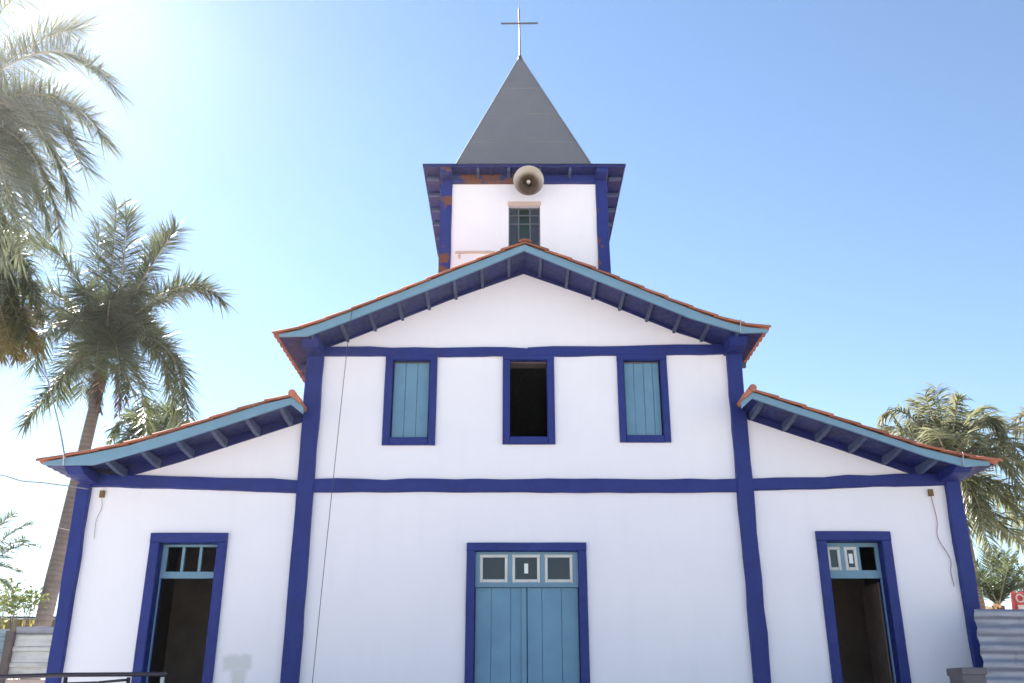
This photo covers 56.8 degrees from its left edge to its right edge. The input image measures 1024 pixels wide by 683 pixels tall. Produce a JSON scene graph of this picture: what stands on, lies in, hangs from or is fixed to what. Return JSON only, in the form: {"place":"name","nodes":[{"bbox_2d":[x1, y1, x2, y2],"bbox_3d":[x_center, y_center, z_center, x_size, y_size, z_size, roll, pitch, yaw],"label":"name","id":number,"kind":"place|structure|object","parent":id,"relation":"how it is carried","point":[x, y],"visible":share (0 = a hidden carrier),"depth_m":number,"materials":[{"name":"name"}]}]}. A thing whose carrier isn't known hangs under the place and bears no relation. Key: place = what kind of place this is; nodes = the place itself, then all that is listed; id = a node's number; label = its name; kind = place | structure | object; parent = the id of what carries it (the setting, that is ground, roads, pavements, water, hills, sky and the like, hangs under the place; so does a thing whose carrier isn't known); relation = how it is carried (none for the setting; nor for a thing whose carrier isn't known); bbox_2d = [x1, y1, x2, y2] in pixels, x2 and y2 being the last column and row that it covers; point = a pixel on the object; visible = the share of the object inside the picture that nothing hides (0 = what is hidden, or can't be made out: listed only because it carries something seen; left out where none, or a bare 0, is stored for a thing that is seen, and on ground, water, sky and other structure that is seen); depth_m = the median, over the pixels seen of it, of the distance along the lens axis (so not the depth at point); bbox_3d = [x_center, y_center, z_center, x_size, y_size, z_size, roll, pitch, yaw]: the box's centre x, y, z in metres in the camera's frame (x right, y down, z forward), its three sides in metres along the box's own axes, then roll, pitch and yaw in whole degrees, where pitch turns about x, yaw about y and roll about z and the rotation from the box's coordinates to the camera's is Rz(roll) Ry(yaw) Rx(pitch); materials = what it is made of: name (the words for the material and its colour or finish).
{"place":"outdoors","nodes":[
{"label":"outdoors","id":0,"kind":"place"},
{"bbox_2d":[1,512,68,529],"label":"overhead wire","id":1,"kind":"object","parent":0,"point":[34,521],"visible":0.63,"depth_m":17.99,"materials":[{"name":"grey"}]},
{"bbox_2d":[0,0,1023,679],"label":"sky","id":2,"kind":"structure","parent":0,"point":[844,178],"materials":[{"name":"blue"}]},
{"bbox_2d":[946,667,987,682],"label":"concrete block","id":3,"kind":"structure","parent":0,"point":[966,675],"depth_m":11.69,"materials":[{"name":"grey concrete"}]},
{"bbox_2d":[986,603,1001,608],"bbox_3d":[8.776,5.945,16.706,0.673,2.538,0.266,12,-24,-28],"label":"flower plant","id":4,"kind":"object","parent":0,"point":[995,605],"visible":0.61,"depth_m":17.05,"materials":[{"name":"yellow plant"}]},
{"bbox_2d":[1010,407,1023,435],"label":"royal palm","id":5,"kind":"object","parent":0,"point":[1020,417],"visible":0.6,"depth_m":27.04,"materials":[{"name":"green plant"}]},
{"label":"forecourt","id":6,"kind":"structure","parent":0,"visible":0},
{"bbox_2d":[0,578,21,628],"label":"shrub","id":7,"kind":"object","parent":6,"relation":"on","point":[2,612],"visible":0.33,"depth_m":21.26,"materials":[{"name":"green plant"}]},
{"bbox_2d":[0,508,43,592],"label":"young palm","id":8,"kind":"object","parent":6,"relation":"on","point":[6,549],"visible":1,"depth_m":19.86,"materials":[{"name":"green plant"}]},
{"bbox_2d":[0,587,44,679],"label":"shrub","id":9,"kind":"object","parent":6,"relation":"on","point":[26,621],"visible":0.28,"depth_m":21.22,"materials":[{"name":"green plant"}]},
{"bbox_2d":[0,577,49,679],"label":"shrub","id":10,"kind":"object","parent":6,"relation":"on","point":[15,598],"visible":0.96,"depth_m":20.19,"materials":[{"name":"green plant"}]},
{"bbox_2d":[5,679,44,682],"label":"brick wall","id":11,"kind":"structure","parent":6,"relation":"on","point":[26,681],"depth_m":14.93,"materials":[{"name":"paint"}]},
{"bbox_2d":[0,626,53,682],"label":"metal hoarding","id":12,"kind":"object","parent":6,"relation":"on","point":[24,649],"visible":0.48,"depth_m":15.21,"materials":[{"name":"metal"}]},
{"bbox_2d":[0,228,54,373],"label":"royal palm","id":13,"kind":"object","parent":6,"relation":"on","point":[15,318],"visible":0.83,"depth_m":20.50,"materials":[{"name":"green plant"}]},
{"bbox_2d":[0,616,55,678],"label":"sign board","id":14,"kind":"object","parent":6,"relation":"on","point":[19,622],"visible":0.11,"depth_m":23.06,"materials":[{"name":"metal"}]},
{"bbox_2d":[0,0,137,289],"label":"royal palm","id":15,"kind":"object","parent":6,"relation":"on","point":[15,148],"visible":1,"depth_m":17.64,"materials":[{"name":"green plant"}]},
{"bbox_2d":[0,672,166,682],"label":"railing","id":16,"kind":"object","parent":6,"relation":"on","point":[128,675],"visible":1,"depth_m":10.36,"materials":[{"name":"grey metal"}]},
{"bbox_2d":[0,188,237,678],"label":"royal palm","id":17,"kind":"object","parent":6,"relation":"on","point":[110,324],"visible":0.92,"depth_m":23.09,"materials":[{"name":"green plant"}]},
{"bbox_2d":[102,398,195,445],"bbox_3d":[-11.739,6.925,29.402,3.584,11.478,2.582,-9,-23,22],"label":"royal palm","id":18,"kind":"object","parent":6,"relation":"on","point":[115,433],"visible":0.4,"depth_m":30.82,"materials":[{"name":"green plant"}]},
{"bbox_2d":[35,9,1002,682],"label":"church","id":19,"kind":"structure","parent":6,"relation":"on","point":[561,451],"depth_m":14.06,"materials":[{"name":"white paint"}]},
{"bbox_2d":[0,474,87,489],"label":"overhead wire","id":20,"kind":"object","parent":19,"relation":"attached to","point":[43,482],"visible":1,"depth_m":13.44,"materials":[{"name":"grey"}]},
{"bbox_2d":[41,354,65,458],"bbox_3d":[-8.475,0.926,17.397,0.075,4.245,8.153,13,-24,-30],"label":"overhead wire","id":21,"kind":"object","parent":19,"relation":"on","point":[54,409],"visible":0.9,"depth_m":16.34,"materials":[{"name":"grey metal"}]},
{"bbox_2d":[94,490,104,536],"bbox_3d":[-6.108,2.559,13.992,0.072,0.710,0.045,0,-21,0],"label":"junction box","id":22,"kind":"object","parent":19,"relation":"attached to","point":[102,494],"visible":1,"depth_m":14.08,"materials":[{"name":"brown"}]},
{"bbox_2d":[131,533,228,682],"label":"aisle door","id":23,"kind":"structure","parent":19,"relation":"in","point":[156,568],"depth_m":13.64,"materials":[{"name":"blue paint"}]},
{"bbox_2d":[312,310,352,682],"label":"hanging cable","id":24,"kind":"object","parent":19,"relation":"hanging from","point":[331,498],"visible":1,"depth_m":13.59,"materials":[{"name":"grey plastic"}]},
{"bbox_2d":[382,355,437,445],"bbox_3d":[-1.576,0.934,14.774,0.814,1.489,0.360,0,-21,0],"label":"window","id":25,"kind":"structure","parent":19,"relation":"in","point":[410,386],"depth_m":14.68,"materials":[{"name":"blue paint"}]},
{"bbox_2d":[508,201,540,245],"bbox_3d":[0.217,-1.987,16.463,0.585,0.960,0.112,0,-21,0],"label":"tower window","id":26,"kind":"structure","parent":19,"relation":"in","point":[523,222],"depth_m":16.55,"materials":[{"name":"green glass"}]},
{"bbox_2d":[464,542,589,682],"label":"double door","id":27,"kind":"structure","parent":19,"relation":"in","point":[526,602],"depth_m":13.54,"materials":[{"name":"blue paint"}]},
{"bbox_2d":[513,165,543,194],"bbox_3d":[0.285,-2.705,16.408,0.528,0.509,0.498,0,-21,0],"label":"loudspeaker","id":28,"kind":"object","parent":19,"relation":"attached to","point":[528,179],"visible":1,"depth_m":16.29,"materials":[{"name":"beige paint"}]},
{"bbox_2d":[502,355,554,444],"bbox_3d":[0.257,0.926,14.777,0.808,1.476,0.360,0,-21,0],"label":"window","id":29,"kind":"structure","parent":19,"relation":"in","point":[547,362],"depth_m":14.62,"materials":[{"name":"blue paint"}]},
{"bbox_2d":[616,354,670,442],"bbox_3d":[2.035,0.918,14.781,0.784,1.434,0.360,0,-21,0],"label":"window","id":30,"kind":"structure","parent":19,"relation":"in","point":[642,379],"depth_m":14.69,"materials":[{"name":"blue paint"}]},
{"bbox_2d":[815,531,911,682],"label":"aisle door","id":31,"kind":"structure","parent":19,"relation":"in","point":[838,553],"depth_m":13.80,"materials":[{"name":"blue paint"}]},
{"bbox_2d":[928,489,953,583],"bbox_3d":[6.297,2.867,13.873,0.175,1.410,0.045,0,-21,0],"label":"junction box","id":32,"kind":"object","parent":19,"relation":"attached to","point":[930,492],"visible":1,"depth_m":14.06,"materials":[{"name":"brown"}]},
{"bbox_2d":[875,382,1023,608],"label":"leaning palm","id":33,"kind":"object","parent":6,"relation":"on","point":[959,435],"visible":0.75,"depth_m":24.21,"materials":[{"name":"green plant"}]},
{"bbox_2d":[973,543,1023,608],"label":"young palm","id":34,"kind":"object","parent":6,"relation":"on","point":[995,588],"visible":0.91,"depth_m":18.43,"materials":[{"name":"green plant"}]},
{"bbox_2d":[974,609,1023,682],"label":"corrugated fence","id":35,"kind":"object","parent":6,"relation":"on","point":[1000,634],"visible":0.98,"depth_m":12.36,"materials":[{"name":"metal"}]},
{"bbox_2d":[1000,544,1023,594],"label":"shrub","id":36,"kind":"object","parent":6,"relation":"on","point":[1016,563],"visible":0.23,"depth_m":20.62,"materials":[{"name":"green plant"}]},
{"bbox_2d":[1010,591,1023,608],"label":"red banner","id":37,"kind":"object","parent":6,"relation":"on","point":[1017,600],"visible":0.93,"depth_m":16.47,"materials":[{"name":"fabric"}]}
]}

